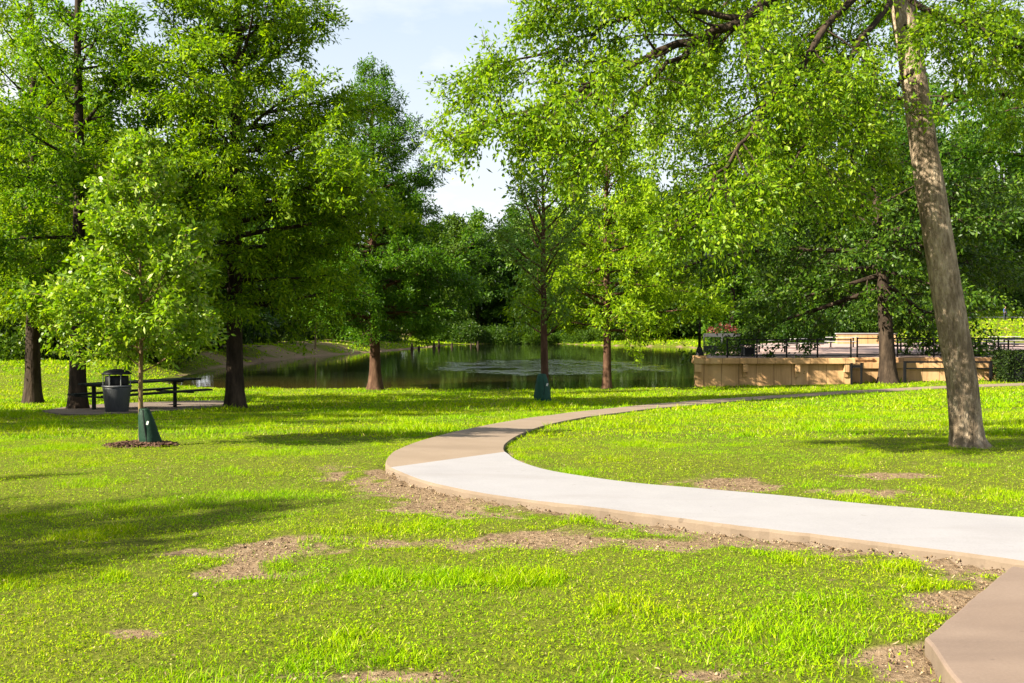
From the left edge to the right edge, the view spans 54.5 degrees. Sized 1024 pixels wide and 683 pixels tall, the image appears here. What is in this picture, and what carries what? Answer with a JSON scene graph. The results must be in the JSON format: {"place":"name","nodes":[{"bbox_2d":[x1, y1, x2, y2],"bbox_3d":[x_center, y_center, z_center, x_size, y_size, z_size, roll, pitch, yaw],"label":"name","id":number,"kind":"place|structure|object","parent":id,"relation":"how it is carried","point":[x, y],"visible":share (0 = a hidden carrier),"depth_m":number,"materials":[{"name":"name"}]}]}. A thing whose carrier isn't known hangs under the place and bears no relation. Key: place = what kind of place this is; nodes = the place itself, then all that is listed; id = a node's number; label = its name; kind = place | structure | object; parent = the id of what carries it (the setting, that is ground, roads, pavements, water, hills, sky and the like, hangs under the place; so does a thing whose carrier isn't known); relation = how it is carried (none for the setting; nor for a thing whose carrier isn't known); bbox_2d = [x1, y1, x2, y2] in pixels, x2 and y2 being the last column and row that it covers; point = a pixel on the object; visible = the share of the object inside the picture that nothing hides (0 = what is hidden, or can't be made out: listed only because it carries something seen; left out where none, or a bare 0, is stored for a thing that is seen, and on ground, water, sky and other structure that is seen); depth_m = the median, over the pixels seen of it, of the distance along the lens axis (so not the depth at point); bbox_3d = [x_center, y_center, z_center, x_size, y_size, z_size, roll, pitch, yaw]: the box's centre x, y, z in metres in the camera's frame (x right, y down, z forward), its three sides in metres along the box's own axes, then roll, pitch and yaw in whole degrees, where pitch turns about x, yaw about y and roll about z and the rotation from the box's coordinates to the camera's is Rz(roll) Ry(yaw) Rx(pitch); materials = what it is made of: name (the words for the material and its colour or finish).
{"place":"outdoors","nodes":[
{"label":"outdoors","id":0,"kind":"place"},
{"bbox_2d":[163,344,696,389],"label":"water","id":1,"kind":"structure","parent":0,"point":[492,366],"depth_m":70.44,"materials":[{"name":"green liquid"}]},
{"bbox_2d":[0,308,1023,682],"bbox_3d":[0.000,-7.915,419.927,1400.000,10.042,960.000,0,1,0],"label":"ground","id":2,"kind":"structure","parent":0,"point":[874,646],"depth_m":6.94,"materials":[{"name":"green plant"}]},
{"bbox_2d":[0,322,44,360],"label":"shrub","id":3,"kind":"object","parent":2,"relation":"on","point":[3,338],"visible":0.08,"depth_m":62.56,"materials":[{"name":"green plant"}]},
{"bbox_2d":[0,145,45,334],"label":"woodland tree","id":4,"kind":"object","parent":2,"relation":"on","point":[14,186],"visible":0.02,"depth_m":63.34,"materials":[{"name":"green plant"}]},
{"bbox_2d":[0,311,90,360],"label":"shrub","id":5,"kind":"object","parent":2,"relation":"on","point":[17,342],"visible":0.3,"depth_m":61.84,"materials":[{"name":"green plant"}]},
{"bbox_2d":[0,75,104,321],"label":"woodland tree","id":6,"kind":"object","parent":2,"relation":"on","point":[21,93],"visible":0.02,"depth_m":66.36,"materials":[{"name":"green plant"}]},
{"bbox_2d":[0,0,131,402],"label":"cypress tree","id":7,"kind":"object","parent":2,"relation":"on","point":[32,391],"visible":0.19,"depth_m":33.26,"materials":[{"name":"green plant"}]},
{"bbox_2d":[86,106,120,133],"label":"woodland tree","id":8,"kind":"object","parent":2,"relation":"on","point":[108,120],"depth_m":82.17,"materials":[{"name":"green plant"}]},
{"bbox_2d":[0,0,224,408],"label":"cypress tree","id":9,"kind":"object","parent":2,"relation":"on","point":[101,100],"visible":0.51,"depth_m":27.27,"materials":[{"name":"green plant"}]},
{"bbox_2d":[9,119,235,439],"bbox_3d":[-5.235,-0.771,13.812,2.538,4.618,3.115,0,1,0],"label":"young tree","id":10,"kind":"object","parent":2,"relation":"on","point":[137,216],"visible":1,"depth_m":13.33,"materials":[{"name":"green plant"}]},
{"bbox_2d":[138,408,161,442],"bbox_3d":[-4.977,1.170,13.678,0.321,0.500,0.246,0,1,0],"label":"watering bag","id":11,"kind":"object","parent":10,"relation":"attached to","point":[147,430],"visible":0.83,"depth_m":13.61,"materials":[{"name":"plastic"}]},
{"bbox_2d":[42,400,223,415],"bbox_3d":[-11.069,1.986,29.629,4.403,0.730,12.088,0,1,0],"label":"gravel pad","id":12,"kind":"object","parent":2,"relation":"on","point":[151,406],"visible":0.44,"depth_m":28.76,"materials":[{"name":"grey gravel"}]},
{"bbox_2d":[101,369,131,411],"bbox_3d":[-10.016,1.250,25.212,0.725,1.121,0.744,0,1,0],"label":"litter bin","id":13,"kind":"object","parent":12,"relation":"on","point":[116,392],"visible":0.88,"depth_m":24.97,"materials":[{"name":"grey paint"}]},
{"bbox_2d":[67,377,212,409],"bbox_3d":[-10.456,1.589,28.170,1.745,0.970,3.532,1,1,32],"label":"picnic table","id":14,"kind":"object","parent":12,"relation":"on","point":[163,390],"visible":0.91,"depth_m":28.17,"materials":[{"name":"black metal"}]},
{"bbox_2d":[86,333,194,362],"bbox_3d":[-24.626,-0.275,64.956,7.774,4.082,6.833,0,1,-5],"label":"shrub","id":15,"kind":"object","parent":2,"relation":"on","point":[147,355],"visible":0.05,"depth_m":63.32,"materials":[{"name":"green plant"}]},
{"bbox_2d":[102,439,181,447],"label":"mulch","id":16,"kind":"object","parent":2,"relation":"on","point":[134,443],"visible":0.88,"depth_m":13.48,"materials":[{"name":"brown wood"}]},
{"bbox_2d":[39,136,247,361],"bbox_3d":[-23.796,-5.994,63.549,13.974,15.066,15.290,0,1,-28],"label":"woodland tree","id":17,"kind":"object","parent":2,"relation":"on","point":[171,248],"depth_m":62.52,"materials":[{"name":"green plant"}]},
{"bbox_2d":[31,0,433,408],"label":"cypress tree","id":18,"kind":"object","parent":2,"relation":"on","point":[239,262],"visible":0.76,"depth_m":28.11,"materials":[{"name":"green plant"}]},
{"bbox_2d":[187,154,285,348],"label":"woodland tree","id":19,"kind":"object","parent":2,"relation":"on","point":[248,335],"visible":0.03,"depth_m":81.44,"materials":[{"name":"green plant"}]},
{"bbox_2d":[248,329,282,342],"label":"shrub","id":20,"kind":"object","parent":2,"relation":"on","point":[265,340],"visible":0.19,"depth_m":103.33,"materials":[{"name":"green plant"}]},
{"bbox_2d":[276,328,306,340],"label":"shrub","id":21,"kind":"object","parent":2,"relation":"on","point":[286,338],"visible":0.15,"depth_m":112.48,"materials":[{"name":"green plant"}]},
{"bbox_2d":[260,221,325,343],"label":"woodland tree","id":22,"kind":"object","parent":2,"relation":"on","point":[282,331],"visible":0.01,"depth_m":104.75,"materials":[{"name":"green plant"}]},
{"bbox_2d":[301,329,325,339],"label":"shrub","id":23,"kind":"object","parent":2,"relation":"on","point":[313,337],"visible":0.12,"depth_m":118.34,"materials":[{"name":"green plant"}]},
{"bbox_2d":[321,324,345,339],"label":"shrub","id":24,"kind":"object","parent":2,"relation":"on","point":[334,334],"visible":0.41,"depth_m":125.48,"materials":[{"name":"green plant"}]},
{"bbox_2d":[319,241,380,339],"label":"woodland tree","id":25,"kind":"object","parent":2,"relation":"on","point":[331,322],"visible":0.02,"depth_m":126.73,"materials":[{"name":"green plant"}]},
{"bbox_2d":[338,322,369,341],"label":"shrub","id":26,"kind":"object","parent":2,"relation":"on","point":[356,334],"visible":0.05,"depth_m":128.16,"materials":[{"name":"green plant"}]},
{"bbox_2d":[251,52,498,389],"bbox_3d":[-6.569,-5.580,46.942,12.078,15.972,11.714,0,1,0],"label":"cypress tree","id":27,"kind":"object","parent":2,"relation":"on","point":[408,276],"visible":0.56,"depth_m":45.95,"materials":[{"name":"green plant"}]},
{"bbox_2d":[380,320,402,341],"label":"shrub","id":28,"kind":"object","parent":2,"relation":"on","point":[396,338],"visible":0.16,"depth_m":140.50,"materials":[{"name":"green plant"}]},
{"bbox_2d":[361,227,430,329],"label":"woodland tree","id":29,"kind":"object","parent":2,"relation":"on","point":[394,290],"visible":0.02,"depth_m":147.87,"materials":[{"name":"green plant"}]},
{"bbox_2d":[367,183,436,323],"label":"woodland tree","id":30,"kind":"object","parent":2,"relation":"on","point":[417,261],"depth_m":173.79,"materials":[{"name":"green plant"}]},
{"bbox_2d":[401,218,456,330],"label":"woodland tree","id":31,"kind":"object","parent":2,"relation":"on","point":[432,220],"visible":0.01,"depth_m":180.13,"materials":[{"name":"green plant"}]},
{"bbox_2d":[422,319,457,341],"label":"shrub","id":32,"kind":"object","parent":2,"relation":"on","point":[439,338],"visible":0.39,"depth_m":165.96,"materials":[{"name":"green plant"}]},
{"bbox_2d":[421,211,496,326],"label":"woodland tree","id":33,"kind":"object","parent":2,"relation":"on","point":[455,223],"visible":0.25,"depth_m":172.76,"materials":[{"name":"green plant"}]},
{"bbox_2d":[448,319,489,343],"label":"shrub","id":34,"kind":"object","parent":2,"relation":"on","point":[470,332],"visible":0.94,"depth_m":164.89,"materials":[{"name":"green plant"}]},
{"bbox_2d":[457,206,488,306],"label":"woodland tree","id":35,"kind":"object","parent":2,"relation":"on","point":[476,213],"visible":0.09,"depth_m":206.75,"materials":[{"name":"green plant"}]},
{"bbox_2d":[445,238,515,328],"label":"woodland tree","id":36,"kind":"object","parent":2,"relation":"on","point":[494,276],"visible":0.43,"depth_m":173.56,"materials":[{"name":"green plant"}]},
{"bbox_2d":[480,324,507,343],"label":"shrub","id":37,"kind":"object","parent":2,"relation":"on","point":[489,330],"visible":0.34,"depth_m":168.66,"materials":[{"name":"green plant"}]},
{"bbox_2d":[481,203,523,314],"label":"woodland tree","id":38,"kind":"object","parent":2,"relation":"on","point":[510,214],"visible":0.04,"depth_m":202.85,"materials":[{"name":"green plant"}]},
{"bbox_2d":[473,221,532,329],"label":"woodland tree","id":39,"kind":"object","parent":2,"relation":"on","point":[488,240],"visible":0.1,"depth_m":183.70,"materials":[{"name":"green plant"}]},
{"bbox_2d":[488,326,521,343],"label":"shrub","id":40,"kind":"object","parent":2,"relation":"on","point":[502,333],"visible":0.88,"depth_m":166.54,"materials":[{"name":"green plant"}]},
{"bbox_2d":[0,455,1023,682],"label":"soil clods","id":41,"kind":"object","parent":2,"relation":"on","point":[716,673],"visible":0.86,"depth_m":7.20,"materials":[{"name":"brown soil"}]},
{"bbox_2d":[510,323,531,343],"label":"shrub","id":42,"kind":"object","parent":2,"relation":"on","point":[520,330],"visible":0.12,"depth_m":169.30,"materials":[{"name":"green plant"}]},
{"bbox_2d":[481,232,581,331],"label":"woodland tree","id":43,"kind":"object","parent":2,"relation":"on","point":[508,272],"visible":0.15,"depth_m":174.54,"materials":[{"name":"green plant"}]},
{"bbox_2d":[520,326,554,343],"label":"shrub","id":44,"kind":"object","parent":2,"relation":"on","point":[550,340],"visible":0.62,"depth_m":165.60,"materials":[{"name":"green plant"}]},
{"bbox_2d":[471,111,608,382],"bbox_3d":[1.048,-3.208,36.028,4.550,10.970,4.238,-1,1,-37],"label":"young tree","id":45,"kind":"object","parent":2,"relation":"on","point":[566,238],"visible":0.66,"depth_m":35.88,"materials":[{"name":"green plant"}]},
{"bbox_2d":[533,374,550,400],"bbox_3d":[1.106,1.673,36.109,0.603,1.000,0.497,0,1,22],"label":"watering bag","id":46,"kind":"object","parent":45,"relation":"attached to","point":[542,390],"visible":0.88,"depth_m":35.94,"materials":[{"name":"plastic"}]},
{"bbox_2d":[504,201,589,333],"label":"woodland tree","id":47,"kind":"object","parent":2,"relation":"on","point":[523,231],"visible":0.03,"depth_m":180.82,"materials":[{"name":"green plant"}]},
{"bbox_2d":[552,329,573,342],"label":"shrub","id":48,"kind":"object","parent":2,"relation":"on","point":[558,338],"visible":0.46,"depth_m":167.38,"materials":[{"name":"green plant"}]},
{"bbox_2d":[561,328,593,342],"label":"shrub","id":49,"kind":"object","parent":2,"relation":"on","point":[579,337],"visible":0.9,"depth_m":165.24,"materials":[{"name":"green plant"}]},
{"bbox_2d":[562,202,594,331],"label":"woodland tree","id":50,"kind":"object","parent":2,"relation":"on","point":[585,302],"depth_m":176.45,"materials":[{"name":"green plant"}]},
{"bbox_2d":[585,326,623,341],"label":"shrub","id":51,"kind":"object","parent":2,"relation":"on","point":[596,334],"visible":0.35,"depth_m":165.91,"materials":[{"name":"green plant"}]},
{"bbox_2d":[572,208,640,332],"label":"woodland tree","id":52,"kind":"object","parent":2,"relation":"on","point":[586,297],"visible":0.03,"depth_m":171.68,"materials":[{"name":"green plant"}]},
{"bbox_2d":[499,88,734,388],"bbox_3d":[5.117,-5.296,47.759,11.648,15.358,10.120,0,1,0],"label":"cypress tree","id":53,"kind":"object","parent":2,"relation":"on","point":[648,298],"visible":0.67,"depth_m":46.80,"materials":[{"name":"green plant"}]},
{"bbox_2d":[609,177,631,273],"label":"woodland tree","id":54,"kind":"object","parent":2,"relation":"on","point":[620,196],"visible":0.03,"depth_m":188.77,"materials":[{"name":"green plant"}]},
{"bbox_2d":[596,169,676,338],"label":"woodland tree","id":55,"kind":"object","parent":2,"relation":"on","point":[613,291],"visible":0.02,"depth_m":166.24,"materials":[{"name":"green plant"}]},
{"bbox_2d":[610,205,706,339],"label":"woodland tree","id":56,"kind":"object","parent":2,"relation":"on","point":[693,329],"visible":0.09,"depth_m":156.73,"materials":[{"name":"green plant"}]},
{"bbox_2d":[657,323,689,336],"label":"shrub","id":57,"kind":"object","parent":2,"relation":"on","point":[674,333],"visible":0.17,"depth_m":168.10,"materials":[{"name":"green plant"}]},
{"bbox_2d":[655,178,741,327],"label":"woodland tree","id":58,"kind":"object","parent":2,"relation":"on","point":[680,188],"visible":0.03,"depth_m":168.72,"materials":[{"name":"green plant"}]},
{"bbox_2d":[411,0,1023,448],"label":"leaning tree","id":59,"kind":"object","parent":2,"relation":"on","point":[787,104],"visible":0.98,"depth_m":11.69,"materials":[{"name":"green plant"}]},
{"bbox_2d":[686,176,754,333],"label":"woodland tree","id":60,"kind":"object","parent":2,"relation":"on","point":[737,290],"depth_m":162.45,"materials":[{"name":"green plant"}]},
{"bbox_2d":[692,187,774,339],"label":"woodland tree","id":61,"kind":"object","parent":2,"relation":"on","point":[728,297],"visible":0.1,"depth_m":112.01,"materials":[{"name":"green plant"}]},
{"bbox_2d":[717,220,769,328],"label":"woodland tree","id":62,"kind":"object","parent":2,"relation":"on","point":[738,293],"depth_m":163.75,"materials":[{"name":"green plant"}]},
{"bbox_2d":[730,324,777,344],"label":"shrub","id":63,"kind":"object","parent":2,"relation":"on","point":[769,334],"visible":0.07,"depth_m":106.17,"materials":[{"name":"green plant"}]},
{"bbox_2d":[692,358,855,386],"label":"retaining wall","id":64,"kind":"structure","parent":2,"relation":"on","point":[710,372],"depth_m":49.75,"materials":[{"name":"beige concrete"}]},
{"bbox_2d":[692,247,712,357],"bbox_3d":[9.603,-1.957,49.874,1.000,5.560,0.600,0,1,0],"label":"lamp post","id":65,"kind":"object","parent":64,"relation":"on","point":[699,353],"visible":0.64,"depth_m":49.81,"materials":[{"name":"metal"}]},
{"bbox_2d":[745,209,824,325],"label":"woodland tree","id":66,"kind":"object","parent":2,"relation":"on","point":[796,235],"visible":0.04,"depth_m":114.40,"materials":[{"name":"green plant"}]},
{"bbox_2d":[769,311,833,342],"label":"shrub","id":67,"kind":"object","parent":2,"relation":"on","point":[781,332],"visible":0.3,"depth_m":105.78,"materials":[{"name":"green plant"}]},
{"bbox_2d":[598,25,1023,383],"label":"shade tree","id":68,"kind":"object","parent":2,"relation":"on","point":[971,215],"visible":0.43,"depth_m":51.24,"materials":[{"name":"green plant"}]},
{"bbox_2d":[782,190,873,311],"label":"woodland tree","id":69,"kind":"object","parent":2,"relation":"on","point":[844,254],"visible":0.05,"depth_m":114.38,"materials":[{"name":"green plant"}]},
{"bbox_2d":[808,306,866,342],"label":"shrub","id":70,"kind":"object","parent":2,"relation":"on","point":[847,318],"visible":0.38,"depth_m":106.50,"materials":[{"name":"green plant"}]},
{"bbox_2d":[850,363,862,384],"bbox_3d":[17.129,1.629,49.484,0.614,1.123,0.117,0,1,0],"label":"railing","id":71,"kind":"object","parent":2,"relation":"on","point":[852,366],"visible":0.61,"depth_m":49.45,"materials":[{"name":"black metal"}]},
{"bbox_2d":[807,187,907,311],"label":"woodland tree","id":72,"kind":"object","parent":2,"relation":"on","point":[849,303],"visible":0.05,"depth_m":114.98,"materials":[{"name":"green plant"}]},
{"bbox_2d":[844,300,878,332],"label":"shrub","id":73,"kind":"object","parent":2,"relation":"on","point":[868,324],"visible":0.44,"depth_m":107.52,"materials":[{"name":"green plant"}]},
{"bbox_2d":[857,161,927,303],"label":"woodland tree","id":74,"kind":"object","parent":2,"relation":"on","point":[912,289],"visible":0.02,"depth_m":114.71,"materials":[{"name":"green plant"}]},
{"bbox_2d":[844,117,957,303],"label":"woodland tree","id":75,"kind":"object","parent":2,"relation":"on","point":[896,188],"visible":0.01,"depth_m":127.61,"materials":[{"name":"green plant"}]},
{"bbox_2d":[785,0,1023,199],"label":"oak tree","id":76,"kind":"object","parent":2,"relation":"on","point":[971,156],"visible":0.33,"depth_m":23.40,"materials":[{"name":"green plant"}]},
{"bbox_2d":[893,295,934,329],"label":"shrub","id":77,"kind":"object","parent":2,"relation":"on","point":[927,305],"visible":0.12,"depth_m":109.32,"materials":[{"name":"green plant"}]},
{"bbox_2d":[853,358,996,382],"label":"retaining wall","id":78,"kind":"structure","parent":2,"relation":"on","point":[870,368],"depth_m":50.78,"materials":[{"name":"beige concrete"}]},
{"bbox_2d":[903,361,992,382],"bbox_3d":[21.778,1.551,49.733,4.452,1.145,0.156,0,1,0],"label":"railing","id":79,"kind":"object","parent":2,"relation":"on","point":[905,368],"visible":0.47,"depth_m":49.70,"materials":[{"name":"black paint"}]},
{"bbox_2d":[916,124,1022,301],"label":"woodland tree","id":80,"kind":"object","parent":2,"relation":"on","point":[941,143],"visible":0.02,"depth_m":133.50,"materials":[{"name":"green plant"}]},
{"bbox_2d":[949,112,1023,303],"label":"woodland tree","id":81,"kind":"object","parent":2,"relation":"on","point":[960,122],"visible":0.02,"depth_m":148.94,"materials":[{"name":"green plant"}]},
{"bbox_2d":[977,194,1023,298],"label":"woodland tree","id":82,"kind":"object","parent":2,"relation":"on","point":[1019,245],"visible":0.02,"depth_m":149.58,"materials":[{"name":"green plant"}]},
{"bbox_2d":[983,100,1023,308],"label":"woodland tree","id":83,"kind":"object","parent":2,"relation":"on","point":[1004,171],"visible":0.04,"depth_m":155.36,"materials":[{"name":"green plant"}]},
{"bbox_2d":[990,347,1023,382],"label":"hedge","id":84,"kind":"object","parent":2,"relation":"on","point":[1008,366],"visible":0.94,"depth_m":48.64,"materials":[{"name":"green plant"}]},
{"bbox_2d":[998,197,1023,296],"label":"woodland tree","id":85,"kind":"object","parent":2,"relation":"on","point":[1022,232],"visible":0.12,"depth_m":151.06,"materials":[{"name":"green plant"}]},
{"bbox_2d":[1001,290,1023,309],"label":"shrub","id":86,"kind":"object","parent":2,"relation":"on","point":[1020,297],"visible":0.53,"depth_m":144.80,"materials":[{"name":"green plant"}]},
{"bbox_2d":[0,0,1023,236],"label":"sky","id":87,"kind":"structure","parent":0,"point":[413,37],"materials":[{"name":"white"}]},
{"bbox_2d":[385,383,1023,474],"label":"path","id":88,"kind":"structure","parent":0,"point":[489,439],"depth_m":15.66,"materials":[{"name":"beige concrete"}]},
{"bbox_2d":[390,452,1023,571],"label":"path","id":89,"kind":"structure","parent":0,"point":[985,541],"depth_m":8.23,"materials":[{"name":"concrete"}]},
{"bbox_2d":[705,343,1023,357],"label":"plaza","id":90,"kind":"structure","parent":0,"point":[835,349],"depth_m":60.07,"materials":[{"name":"beige concrete"}]},
{"bbox_2d":[702,321,738,346],"bbox_3d":[13.065,-0.172,62.077,2.558,2.234,2.444,0,1,0],"label":"flowering shrub","id":91,"kind":"object","parent":90,"relation":"on","point":[727,327],"visible":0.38,"depth_m":61.82,"materials":[{"name":"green plant"}]},
{"bbox_2d":[703,333,740,353],"bbox_3d":[12.030,0.125,57.010,2.153,1.180,0.091,0,1,0],"label":"railing","id":92,"kind":"object","parent":90,"relation":"on","point":[715,335],"visible":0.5,"depth_m":56.98,"materials":[{"name":"grey metal"}]},
{"bbox_2d":[740,344,755,356],"bbox_3d":[12.199,0.480,51.415,0.660,0.655,0.660,0,1,0],"label":"litter bin","id":93,"kind":"object","parent":90,"relation":"on","point":[747,351],"visible":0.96,"depth_m":51.13,"materials":[{"name":"black metal"}]},
{"bbox_2d":[755,340,795,352],"bbox_3d":[15.678,0.380,60.015,2.300,0.970,1.745,0,1,-6],"label":"picnic table","id":94,"kind":"object","parent":90,"relation":"on","point":[759,345],"visible":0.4,"depth_m":59.88,"materials":[{"name":"beige paint"}]},
{"bbox_2d":[726,339,851,357],"bbox_3d":[13.998,0.340,50.263,6.335,0.973,0.091,0,1,0],"label":"railing","id":95,"kind":"object","parent":90,"relation":"on","point":[786,355],"visible":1,"depth_m":50.23,"materials":[{"name":"black metal"}]},
{"bbox_2d":[788,338,827,349],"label":"picnic table","id":96,"kind":"object","parent":90,"relation":"on","point":[805,343],"visible":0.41,"depth_m":65.60,"materials":[{"name":"beige paint"}]},
{"bbox_2d":[825,337,859,346],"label":"picnic table","id":97,"kind":"object","parent":90,"relation":"on","point":[830,341],"visible":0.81,"depth_m":73.61,"materials":[{"name":"beige paint"}]},
{"bbox_2d":[835,333,895,343],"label":"wall","id":98,"kind":"structure","parent":90,"relation":"on","point":[867,341],"depth_m":87.86,"materials":[{"name":"beige concrete"}]},
{"bbox_2d":[856,337,1023,356],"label":"railing","id":99,"kind":"object","parent":90,"relation":"on","point":[933,354],"visible":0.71,"depth_m":51.39,"materials":[{"name":"black paint"}]},
{"bbox_2d":[988,336,1023,345],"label":"picnic table","id":100,"kind":"object","parent":90,"relation":"on","point":[1009,340],"visible":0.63,"depth_m":77.61,"materials":[{"name":"beige paint"}]},
{"bbox_2d":[996,339,1023,349],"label":"picnic table","id":101,"kind":"object","parent":90,"relation":"on","point":[1007,343],"visible":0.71,"depth_m":63.74,"materials":[{"name":"black paint"}]},
{"bbox_2d":[925,566,1023,682],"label":"path","id":102,"kind":"structure","parent":0,"point":[978,638],"depth_m":4.85,"materials":[{"name":"concrete"}]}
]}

